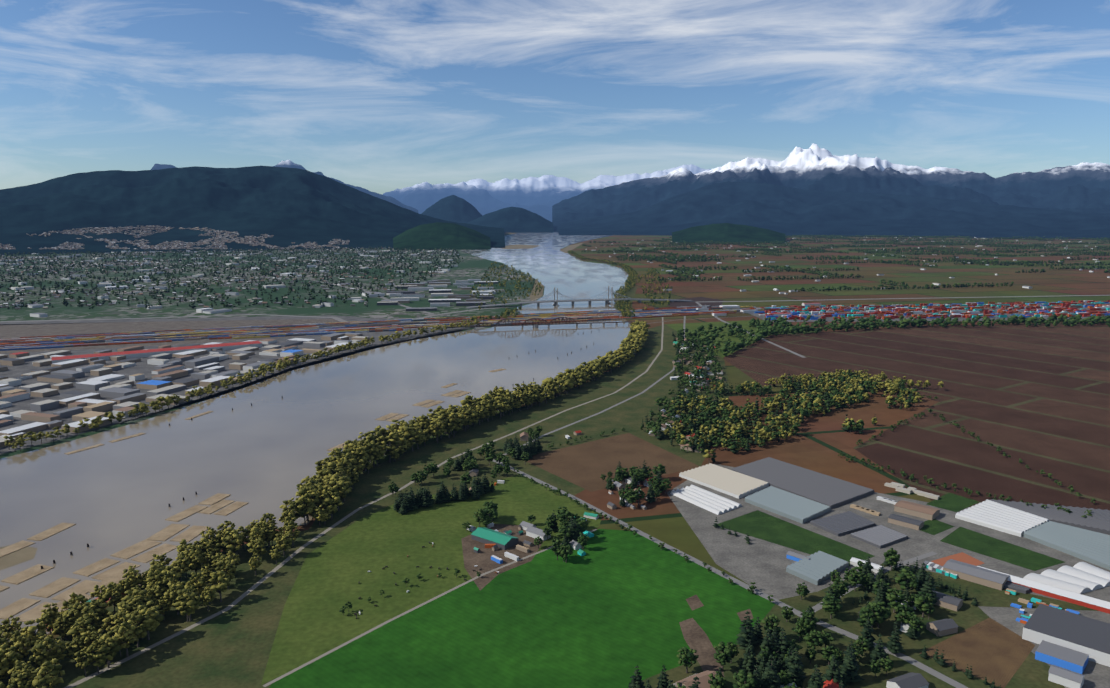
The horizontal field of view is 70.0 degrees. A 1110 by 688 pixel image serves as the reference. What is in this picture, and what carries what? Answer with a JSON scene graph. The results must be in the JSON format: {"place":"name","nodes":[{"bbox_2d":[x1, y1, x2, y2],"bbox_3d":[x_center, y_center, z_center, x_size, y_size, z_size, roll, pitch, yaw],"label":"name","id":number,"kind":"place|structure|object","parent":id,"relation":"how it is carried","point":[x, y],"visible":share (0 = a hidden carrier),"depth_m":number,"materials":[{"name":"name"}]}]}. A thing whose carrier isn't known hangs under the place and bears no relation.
{"place":"outdoors","nodes":[
{"label":"outdoors","id":0,"kind":"place"},
{"bbox_2d":[151,160,417,212],"bbox_3d":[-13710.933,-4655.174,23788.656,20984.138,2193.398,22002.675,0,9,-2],"label":"mountain","id":1,"kind":"structure","parent":0,"point":[288,163],"depth_m":27013.92,"materials":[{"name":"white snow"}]},
{"bbox_2d":[0,232,630,633],"bbox_3d":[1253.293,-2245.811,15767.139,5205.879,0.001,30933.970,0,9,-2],"label":"river","id":2,"kind":"structure","parent":0,"point":[262,448],"depth_m":1128.12,"materials":[{"name":"liquid"}]},
{"bbox_2d":[0,545,37,569],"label":"boom","id":3,"kind":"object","parent":2,"relation":"on","point":[25,554],"visible":0.67,"depth_m":719.06,"materials":[{"name":"brown wood"}]},
{"bbox_2d":[0,564,53,591],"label":"log boom","id":4,"kind":"object","parent":2,"relation":"on","point":[26,574],"visible":1,"depth_m":681.95,"materials":[{"name":"brown wood"}]},
{"bbox_2d":[0,523,75,557],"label":"log boom","id":5,"kind":"object","parent":2,"relation":"on","point":[41,536],"visible":1,"depth_m":760.17,"materials":[{"name":"brown wood"}]},
{"bbox_2d":[40,571,142,611],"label":"log boom","id":6,"kind":"object","parent":2,"relation":"on","point":[116,578],"visible":0.29,"depth_m":663.42,"materials":[{"name":"beige wood"}]},
{"bbox_2d":[0,524,210,635],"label":"log boom","id":7,"kind":"object","parent":2,"relation":"on","point":[62,583],"visible":0.94,"depth_m":693.77,"materials":[{"name":"brown wood"}]},
{"bbox_2d":[64,411,213,454],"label":"log boom","id":8,"kind":"object","parent":2,"relation":"on","point":[127,437],"visible":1,"depth_m":1096.17,"materials":[{"name":"brown wood"}]},
{"bbox_2d":[165,493,230,521],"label":"log boom","id":9,"kind":"object","parent":2,"relation":"on","point":[212,500],"visible":1,"depth_m":837.80,"materials":[{"name":"brown wood"}]},
{"bbox_2d":[198,500,247,514],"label":"log boom","id":10,"kind":"object","parent":2,"relation":"on","point":[232,507],"visible":1,"depth_m":840.86,"materials":[{"name":"brown wood"}]},
{"bbox_2d":[41,331,591,568],"bbox_3d":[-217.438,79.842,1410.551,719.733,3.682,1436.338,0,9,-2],"label":"river pilings","id":11,"kind":"object","parent":2,"relation":"in","point":[196,492],"visible":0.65,"depth_m":862.61,"materials":[{"name":"brown wood"}]},
{"bbox_2d":[328,443,344,450],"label":"log boom","id":12,"kind":"object","parent":2,"relation":"on","point":[337,446],"visible":0.32,"depth_m":1058.62,"materials":[{"name":"brown wood"}]},
{"bbox_2d":[375,390,470,420],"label":"log boom","id":13,"kind":"object","parent":2,"relation":"on","point":[400,416],"visible":0.98,"depth_m":1299.39,"materials":[{"name":"brown wood"}]},
{"bbox_2d":[442,383,455,387],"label":"log boom","id":14,"kind":"object","parent":2,"relation":"on","point":[449,385],"visible":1,"depth_m":1444.32,"materials":[{"name":"brown wood"}]},
{"bbox_2d":[530,280,543,300],"bbox_3d":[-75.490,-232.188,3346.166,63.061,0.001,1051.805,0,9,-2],"label":"sandbar","id":15,"kind":"object","parent":2,"relation":"on","point":[533,297],"depth_m":3194.34,"materials":[{"name":"beige sand"}]},
{"bbox_2d":[470,317,640,329],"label":"bridge","id":16,"kind":"structure","parent":2,"relation":"on","point":[549,324],"depth_m":2191.48,"materials":[{"name":"grey metal"}]},
{"bbox_2d":[560,243,582,252],"bbox_3d":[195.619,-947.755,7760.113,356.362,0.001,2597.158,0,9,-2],"label":"sandbar","id":17,"kind":"structure","parent":2,"relation":"on","point":[569,248],"depth_m":7455.80,"materials":[{"name":"beige sand"}]},
{"bbox_2d":[64,317,663,687],"bbox_3d":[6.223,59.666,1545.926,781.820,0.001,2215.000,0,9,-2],"label":"dike path","id":18,"kind":"structure","parent":0,"point":[253,587],"depth_m":696.67,"materials":[{"name":"grey"}]},
{"bbox_2d":[263,529,596,686],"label":"dirt road","id":19,"kind":"structure","parent":0,"point":[357,637],"depth_m":610.24,"materials":[{"name":"grey gravel"}]},
{"bbox_2d":[393,222,490,249],"bbox_3d":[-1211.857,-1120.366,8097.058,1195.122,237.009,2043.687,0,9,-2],"label":"hill","id":20,"kind":"structure","parent":0,"point":[446,236],"depth_m":7872.10,"materials":[{"name":"green plant"}]},
{"bbox_2d":[502,244,537,248],"bbox_3d":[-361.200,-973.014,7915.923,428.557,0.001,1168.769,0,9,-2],"label":"sandbar island","id":21,"kind":"structure","parent":0,"point":[517,246],"depth_m":7937.10,"materials":[{"name":"beige sand"}]},
{"bbox_2d":[269,529,774,687],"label":"green field","id":22,"kind":"structure","parent":0,"point":[611,609],"depth_m":596.95,"materials":[{"name":"green plant"}]},
{"bbox_2d":[686,595,703,609],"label":"dirt patch","id":23,"kind":"object","parent":22,"relation":"on","point":[694,602],"visible":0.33,"depth_m":635.48,"materials":[{"name":"brown soil"}]},
{"bbox_2d":[679,618,724,677],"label":"bare soil patch","id":24,"kind":"object","parent":22,"relation":"on","point":[695,636],"visible":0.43,"depth_m":573.27,"materials":[{"name":"brown soil"}]},
{"bbox_2d":[737,609,752,620],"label":"dirt patch","id":25,"kind":"object","parent":22,"relation":"on","point":[742,614],"depth_m":616.37,"materials":[{"name":"brown soil"}]},
{"bbox_2d":[382,164,710,221],"bbox_3d":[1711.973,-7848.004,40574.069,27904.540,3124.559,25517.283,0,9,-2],"label":"mountain range","id":26,"kind":"structure","parent":0,"point":[542,195],"depth_m":41399.40,"materials":[{"name":"white snow"}]},
{"bbox_2d":[0,0,1109,193],"label":"sky","id":27,"kind":"structure","parent":0,"point":[378,96],"materials":[{"name":"blue"}]},
{"bbox_2d":[29,233,1109,649],"bbox_3d":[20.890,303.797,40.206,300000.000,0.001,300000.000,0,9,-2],"label":"ground","id":28,"kind":"structure","parent":0,"point":[817,443],"depth_m":3113.85,"materials":[{"name":"green plant"}]},
{"bbox_2d":[0,319,345,353],"bbox_3d":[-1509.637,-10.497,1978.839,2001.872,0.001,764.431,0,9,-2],"label":"rail yard","id":29,"kind":"structure","parent":28,"relation":"on","point":[16,330],"depth_m":2176.70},
{"bbox_2d":[0,315,469,453],"bbox_3d":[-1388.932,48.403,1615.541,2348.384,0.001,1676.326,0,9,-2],"label":"industrial ground","id":30,"kind":"structure","parent":28,"relation":"on","point":[144,367],"depth_m":1628.87,"materials":[{"name":"grey concrete"}]},
{"bbox_2d":[3,319,485,450],"bbox_3d":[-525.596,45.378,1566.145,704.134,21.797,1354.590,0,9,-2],"label":"west bank trees","id":31,"kind":"object","parent":30,"relation":"on","point":[169,400],"visible":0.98,"depth_m":1377.34,"materials":[{"name":"green plant"}]},
{"bbox_2d":[0,166,504,254],"bbox_3d":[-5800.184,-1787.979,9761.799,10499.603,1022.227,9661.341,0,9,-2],"label":"forested mountain","id":32,"kind":"structure","parent":28,"relation":"on","point":[286,207],"depth_m":8975.10,"materials":[{"name":"green plant"}]},
{"bbox_2d":[0,225,349,249],"bbox_3d":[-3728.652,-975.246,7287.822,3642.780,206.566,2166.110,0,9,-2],"label":"hillside houses","id":33,"kind":"structure","parent":32,"relation":"on","point":[143,245],"depth_m":7486.34,"materials":[{"name":"beige"}]},
{"bbox_2d":[0,306,516,332],"bbox_3d":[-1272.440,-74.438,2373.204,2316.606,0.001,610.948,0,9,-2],"label":"road","id":34,"kind":"structure","parent":28,"relation":"on","point":[338,319],"depth_m":2411.42,"materials":[{"name":"grey"}]},
{"bbox_2d":[0,249,544,458],"bbox_3d":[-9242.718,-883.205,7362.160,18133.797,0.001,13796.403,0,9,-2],"label":"grassy ground","id":35,"kind":"structure","parent":28,"relation":"on","point":[471,267],"depth_m":3236.74,"materials":[{"name":"green plant"}]},
{"bbox_2d":[1,269,437,314],"bbox_3d":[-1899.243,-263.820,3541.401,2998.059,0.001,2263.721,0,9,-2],"label":"highway","id":36,"kind":"structure","parent":35,"relation":"on","point":[338,285],"depth_m":3279.74,"materials":[{"name":"grey asphalt"}]},
{"bbox_2d":[0,246,462,308],"bbox_3d":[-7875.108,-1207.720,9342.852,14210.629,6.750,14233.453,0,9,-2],"label":"suburb houses","id":37,"kind":"structure","parent":35,"relation":"on","point":[54,294],"depth_m":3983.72,"materials":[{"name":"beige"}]},
{"bbox_2d":[0,246,462,308],"bbox_3d":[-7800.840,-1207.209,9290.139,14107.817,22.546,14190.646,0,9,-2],"label":"suburban trees","id":38,"kind":"object","parent":35,"relation":"on","point":[57,285],"visible":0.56,"depth_m":4332.96,"materials":[{"name":"green plant"}]},
{"bbox_2d":[0,250,503,447],"bbox_3d":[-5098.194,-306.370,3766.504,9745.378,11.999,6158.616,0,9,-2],"label":"city buildings","id":39,"kind":"structure","parent":35,"relation":"on","point":[80,405],"depth_m":1629.11,"materials":[{"name":"beige"}]},
{"bbox_2d":[0,324,685,687],"bbox_3d":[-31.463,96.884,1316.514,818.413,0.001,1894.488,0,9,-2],"label":"grass bank","id":40,"kind":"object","parent":28,"relation":"on","point":[232,647],"visible":0.38,"depth_m":783.27,"materials":[{"name":"green plant"}]},
{"bbox_2d":[0,562,230,687],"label":"bank trees","id":41,"kind":"object","parent":40,"relation":"on","point":[138,615],"visible":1,"depth_m":569.54,"materials":[{"name":"green plant"}]},
{"bbox_2d":[149,510,300,594],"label":"bank trees","id":42,"kind":"object","parent":40,"relation":"on","point":[262,533],"visible":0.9,"depth_m":705.49,"materials":[{"name":"green plant"}]},
{"bbox_2d":[388,425,541,494],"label":"farmstead trees","id":43,"kind":"object","parent":40,"relation":"on","point":[433,468],"visible":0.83,"depth_m":951.31,"materials":[{"name":"green plant"}]},
{"bbox_2d":[393,434,542,513],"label":"trees","id":44,"kind":"object","parent":40,"relation":"on","point":[412,501],"visible":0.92,"depth_m":863.15,"materials":[{"name":"green plant"}]},
{"bbox_2d":[0,305,804,350],"bbox_3d":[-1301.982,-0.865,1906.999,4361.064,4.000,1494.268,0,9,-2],"label":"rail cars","id":45,"kind":"object","parent":28,"relation":"on","point":[46,342],"visible":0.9,"depth_m":2137.88,"materials":[{"name":"brown"}]},
{"bbox_2d":[280,382,552,525],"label":"riverside trees","id":46,"kind":"object","parent":28,"relation":"on","point":[338,472],"visible":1,"depth_m":991.11,"materials":[{"name":"green plant"}]},
{"bbox_2d":[261,474,601,684],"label":"pasture field","id":47,"kind":"structure","parent":28,"relation":"on","point":[314,622],"depth_m":702.68,"materials":[{"name":"green plant"}]},
{"bbox_2d":[354,542,498,618],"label":"cattle herd","id":48,"kind":"object","parent":47,"relation":"on","point":[359,598],"visible":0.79,"depth_m":688.52,"materials":[{"name":"black"}]},
{"bbox_2d":[422,195,481,222],"bbox_3d":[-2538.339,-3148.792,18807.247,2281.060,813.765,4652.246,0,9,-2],"label":"hill","id":49,"kind":"structure","parent":28,"relation":"on","point":[453,208],"depth_m":18880.34,"materials":[{"name":"plant"}]},
{"bbox_2d":[461,524,543,589],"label":"farmyard","id":50,"kind":"structure","parent":28,"relation":"on","point":[481,559],"depth_m":723.35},
{"bbox_2d":[467,207,552,232],"bbox_3d":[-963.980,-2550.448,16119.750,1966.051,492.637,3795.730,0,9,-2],"label":"hill","id":51,"kind":"structure","parent":28,"relation":"on","point":[514,220],"depth_m":15864.52,"materials":[{"name":"plant"}]},
{"bbox_2d":[339,428,774,614],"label":"hedgerow","id":52,"kind":"object","parent":28,"relation":"on","point":[661,545],"visible":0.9,"depth_m":734.46,"materials":[{"name":"green plant"}]},
{"bbox_2d":[467,476,651,552],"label":"farm outbuildings","id":53,"kind":"structure","parent":28,"relation":"on","point":[519,533],"depth_m":779.30,"materials":[{"name":"beige"}]},
{"bbox_2d":[462,464,671,562],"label":"trees","id":54,"kind":"object","parent":28,"relation":"on","point":[488,514],"visible":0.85,"depth_m":789.05,"materials":[{"name":"green plant"}]},
{"bbox_2d":[470,250,672,320],"bbox_3d":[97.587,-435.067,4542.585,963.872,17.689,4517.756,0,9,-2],"label":"trees","id":55,"kind":"object","parent":28,"relation":"on","point":[536,289],"visible":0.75,"depth_m":3307.35,"materials":[{"name":"green plant"}]},
{"bbox_2d":[467,286,694,307],"bbox_3d":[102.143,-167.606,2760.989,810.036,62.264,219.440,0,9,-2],"label":"bridge","id":56,"kind":"structure","parent":28,"relation":"on","point":[611,291],"depth_m":2752.28,"materials":[{"name":"grey concrete"}]},
{"bbox_2d":[541,320,649,400],"bbox_3d":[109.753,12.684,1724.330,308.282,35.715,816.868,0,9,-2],"label":"riverbank trees","id":57,"kind":"object","parent":28,"relation":"on","point":[631,344],"visible":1,"depth_m":1538.44,"materials":[{"name":"green plant"}]},
{"bbox_2d":[550,461,667,544],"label":"conifer trees","id":58,"kind":"object","parent":28,"relation":"on","point":[574,535],"visible":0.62,"depth_m":849.90,"materials":[{"name":"green plant"}]},
{"bbox_2d":[614,287,636,309],"bbox_3d":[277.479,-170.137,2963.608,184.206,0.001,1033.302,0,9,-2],"label":"grass patch","id":59,"kind":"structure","parent":28,"relation":"on","point":[631,293],"depth_m":3113.78,"materials":[{"name":"green plant"}]},
{"bbox_2d":[629,336,729,466],"bbox_3d":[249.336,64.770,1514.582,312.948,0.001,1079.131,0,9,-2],"label":"plowed field","id":60,"kind":"structure","parent":28,"relation":"on","point":[694,457],"depth_m":1165.65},
{"bbox_2d":[640,330,726,451],"bbox_3d":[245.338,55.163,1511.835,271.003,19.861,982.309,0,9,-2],"label":"trees","id":61,"kind":"object","parent":60,"relation":"on","point":[653,426],"visible":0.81,"depth_m":1380.52,"materials":[{"name":"green plant"}]},
{"bbox_2d":[667,297,722,308],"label":"highway interchange","id":62,"kind":"structure","parent":28,"relation":"on","point":[682,303],"depth_m":2827.26,"materials":[{"name":"grey concrete"}]},
{"bbox_2d":[665,320,766,357],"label":"field olive","id":63,"kind":"object","parent":28,"relation":"on","point":[693,326],"visible":0.33,"depth_m":2176.70,"materials":[{"name":"green plant"}]},
{"bbox_2d":[696,302,805,357],"bbox_3d":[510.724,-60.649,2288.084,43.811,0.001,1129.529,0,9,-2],"label":"road","id":64,"kind":"structure","parent":28,"relation":"on","point":[699,304],"depth_m":1929.03,"materials":[{"name":"grey asphalt"}]},
{"bbox_2d":[469,338,1109,687],"bbox_3d":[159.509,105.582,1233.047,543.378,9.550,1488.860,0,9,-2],"label":"buildings","id":65,"kind":"structure","parent":28,"relation":"on","point":[1071,642],"depth_m":625.12,"materials":[{"name":"beige metal"}]},
{"bbox_2d":[664,369,923,462],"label":"trees","id":66,"kind":"object","parent":28,"relation":"on","point":[732,428],"visible":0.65,"depth_m":1231.42,"materials":[{"name":"green plant"}]},
{"bbox_2d":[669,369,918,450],"bbox_3d":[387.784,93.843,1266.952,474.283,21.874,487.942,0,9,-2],"label":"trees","id":67,"kind":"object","parent":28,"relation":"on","point":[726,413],"visible":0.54,"depth_m":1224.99,"materials":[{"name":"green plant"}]},
{"bbox_2d":[552,143,1109,231],"bbox_3d":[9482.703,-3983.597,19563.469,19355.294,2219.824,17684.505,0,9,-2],"label":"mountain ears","id":68,"kind":"object","parent":28,"relation":"on","point":[1083,187],"visible":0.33,"depth_m":19535.88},
{"bbox_2d":[558,181,1109,239],"bbox_3d":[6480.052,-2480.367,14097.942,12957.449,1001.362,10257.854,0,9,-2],"label":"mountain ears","id":69,"kind":"object","parent":28,"relation":"on","point":[789,211],"visible":0.94,"depth_m":13888.44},
{"bbox_2d":[581,234,1109,291],"bbox_3d":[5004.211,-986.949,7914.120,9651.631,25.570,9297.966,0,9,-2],"label":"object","id":70,"kind":"object","parent":28,"relation":"on","point":[825,272],"visible":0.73,"depth_m":6384.05,"materials":[{"name":"green plant"}]},
{"bbox_2d":[584,235,1109,291],"bbox_3d":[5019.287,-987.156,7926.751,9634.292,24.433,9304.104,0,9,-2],"label":"plain trees","id":71,"kind":"object","parent":28,"relation":"on","point":[849,258],"visible":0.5,"depth_m":6176.28,"materials":[{"name":"green plant"}]},
{"bbox_2d":[585,236,1109,293],"bbox_3d":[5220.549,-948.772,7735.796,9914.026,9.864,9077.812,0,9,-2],"label":"farm buildings","id":72,"kind":"structure","parent":28,"relation":"on","point":[1028,287],"depth_m":4908.06,"materials":[{"name":"beige"}]},
{"bbox_2d":[768,369,943,390],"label":"trees","id":73,"kind":"object","parent":28,"relation":"on","point":[882,376],"visible":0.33,"depth_m":1429.25,"materials":[{"name":"green plant"}]},
{"bbox_2d":[713,517,1000,687],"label":"nursery hedge trees","id":74,"kind":"object","parent":28,"relation":"on","point":[941,662],"visible":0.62,"depth_m":641.16,"materials":[{"name":"green plant"}]},
{"bbox_2d":[812,551,937,611],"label":"road side","id":75,"kind":"structure","parent":28,"relation":"on","point":[818,606],"depth_m":700.64,"materials":[{"name":"grey concrete"}]},
{"bbox_2d":[667,464,1109,602],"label":"paved yard","id":76,"kind":"structure","parent":28,"relation":"on","point":[762,564],"depth_m":743.02,"materials":[{"name":"grey concrete"}]},
{"bbox_2d":[718,510,874,565],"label":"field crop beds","id":77,"kind":"object","parent":76,"relation":"on","point":[764,526],"visible":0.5,"depth_m":768.52,"materials":[{"name":"green plant"}]},
{"bbox_2d":[670,457,1109,593],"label":"warehouses","id":78,"kind":"structure","parent":76,"relation":"on","point":[798,494],"depth_m":807.98,"materials":[{"name":"beige metal"}]},
{"bbox_2d":[920,519,954,534],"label":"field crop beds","id":79,"kind":"object","parent":76,"relation":"on","point":[933,527],"visible":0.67,"depth_m":788.23,"materials":[{"name":"green plant"}]},
{"bbox_2d":[927,493,978,511],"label":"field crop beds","id":80,"kind":"object","parent":76,"relation":"on","point":[952,502],"visible":1,"depth_m":856.89,"materials":[{"name":"green plant"}]},
{"bbox_2d":[940,527,1064,570],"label":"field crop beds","id":81,"kind":"object","parent":76,"relation":"on","point":[979,543],"visible":1,"depth_m":736.31,"materials":[{"name":"green plant"}]},
{"bbox_2d":[677,314,1109,355],"bbox_3d":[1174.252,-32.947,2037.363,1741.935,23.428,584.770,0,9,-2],"label":"trees","id":82,"kind":"object","parent":28,"relation":"on","point":[765,328],"visible":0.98,"depth_m":2171.65,"materials":[{"name":"green plant"}]},
{"bbox_2d":[700,295,1109,301],"bbox_3d":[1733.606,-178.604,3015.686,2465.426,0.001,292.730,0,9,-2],"label":"road","id":83,"kind":"structure","parent":28,"relation":"on","point":[901,298],"depth_m":2963.45,"materials":[{"name":"grey asphalt"}]},
{"bbox_2d":[724,322,1109,509],"bbox_3d":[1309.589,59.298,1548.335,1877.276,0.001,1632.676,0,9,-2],"label":"plowed field","id":84,"kind":"structure","parent":28,"relation":"on","point":[1035,398],"depth_m":1351.40,"materials":[{"name":"brown soil"}]},
{"bbox_2d":[736,303,1109,321],"bbox_3d":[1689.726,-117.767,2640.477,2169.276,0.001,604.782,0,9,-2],"label":"trees","id":85,"kind":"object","parent":28,"relation":"on","point":[829,319],"depth_m":2411.42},
{"bbox_2d":[646,312,924,323],"bbox_3d":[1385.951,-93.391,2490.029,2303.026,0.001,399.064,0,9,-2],"label":"rail line","id":86,"kind":"object","parent":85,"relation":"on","point":[705,318],"visible":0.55,"depth_m":2387.89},
{"bbox_2d":[696,300,1109,319],"bbox_3d":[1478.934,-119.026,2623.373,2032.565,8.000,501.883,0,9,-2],"label":"settlement","id":87,"kind":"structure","parent":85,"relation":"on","point":[1068,308],"depth_m":2552.20,"materials":[{"name":"multicoloured"}]},
{"bbox_2d":[838,380,1095,516],"bbox_3d":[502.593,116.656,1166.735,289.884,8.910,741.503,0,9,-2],"label":"ditch trees","id":88,"kind":"object","parent":28,"relation":"on","point":[929,481],"visible":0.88,"depth_m":951.49,"materials":[{"name":"green plant"}]},
{"bbox_2d":[920,618,1034,687],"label":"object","id":89,"kind":"object","parent":28,"relation":"on","point":[997,653],"visible":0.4,"depth_m":564.04,"materials":[{"name":"brown soil"}]},
{"bbox_2d":[978,606,1109,687],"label":"paved yard","id":90,"kind":"structure","parent":28,"relation":"on","point":[1097,675],"depth_m":602.77,"materials":[{"name":"grey concrete"}]},
{"bbox_2d":[493,316,685,459],"bbox_3d":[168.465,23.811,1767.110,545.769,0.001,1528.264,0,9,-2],"label":"road","id":91,"kind":"structure","parent":0,"point":[653,384],"depth_m":1287.63,"materials":[{"name":"grey asphalt"}]},
{"bbox_2d":[524,433,698,491],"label":"brown field","id":92,"kind":"structure","parent":0,"point":[585,465],"depth_m":1003.85,"materials":[{"name":"brown soil"}]},
{"bbox_2d":[672,223,784,242],"bbox_3d":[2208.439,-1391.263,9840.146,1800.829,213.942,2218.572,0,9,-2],"label":"hill","id":93,"kind":"structure","parent":0,"point":[725,232],"depth_m":9682.96,"materials":[{"name":"green plant"}]},
{"bbox_2d":[493,460,967,687],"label":"road","id":94,"kind":"structure","parent":0,"point":[935,673],"depth_m":654.05,"materials":[{"name":"grey asphalt"}]},
{"bbox_2d":[642,564,1097,687],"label":"ground","id":95,"kind":"structure","parent":0,"point":[1032,672],"depth_m":585.56,"materials":[{"name":"green plant"}]},
{"bbox_2d":[628,556,939,687],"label":"conifer trees","id":96,"kind":"object","parent":95,"relation":"on","point":[765,672],"visible":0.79,"depth_m":538.80,"materials":[{"name":"green plant"}]},
{"bbox_2d":[671,548,934,687],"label":"trees","id":97,"kind":"object","parent":95,"relation":"on","point":[878,612],"visible":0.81,"depth_m":579.33,"materials":[{"name":"green plant"}]},
{"bbox_2d":[931,552,983,565],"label":"dirt patch","id":98,"kind":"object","parent":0,"point":[963,557],"depth_m":714.91,"materials":[{"name":"brown soil"}]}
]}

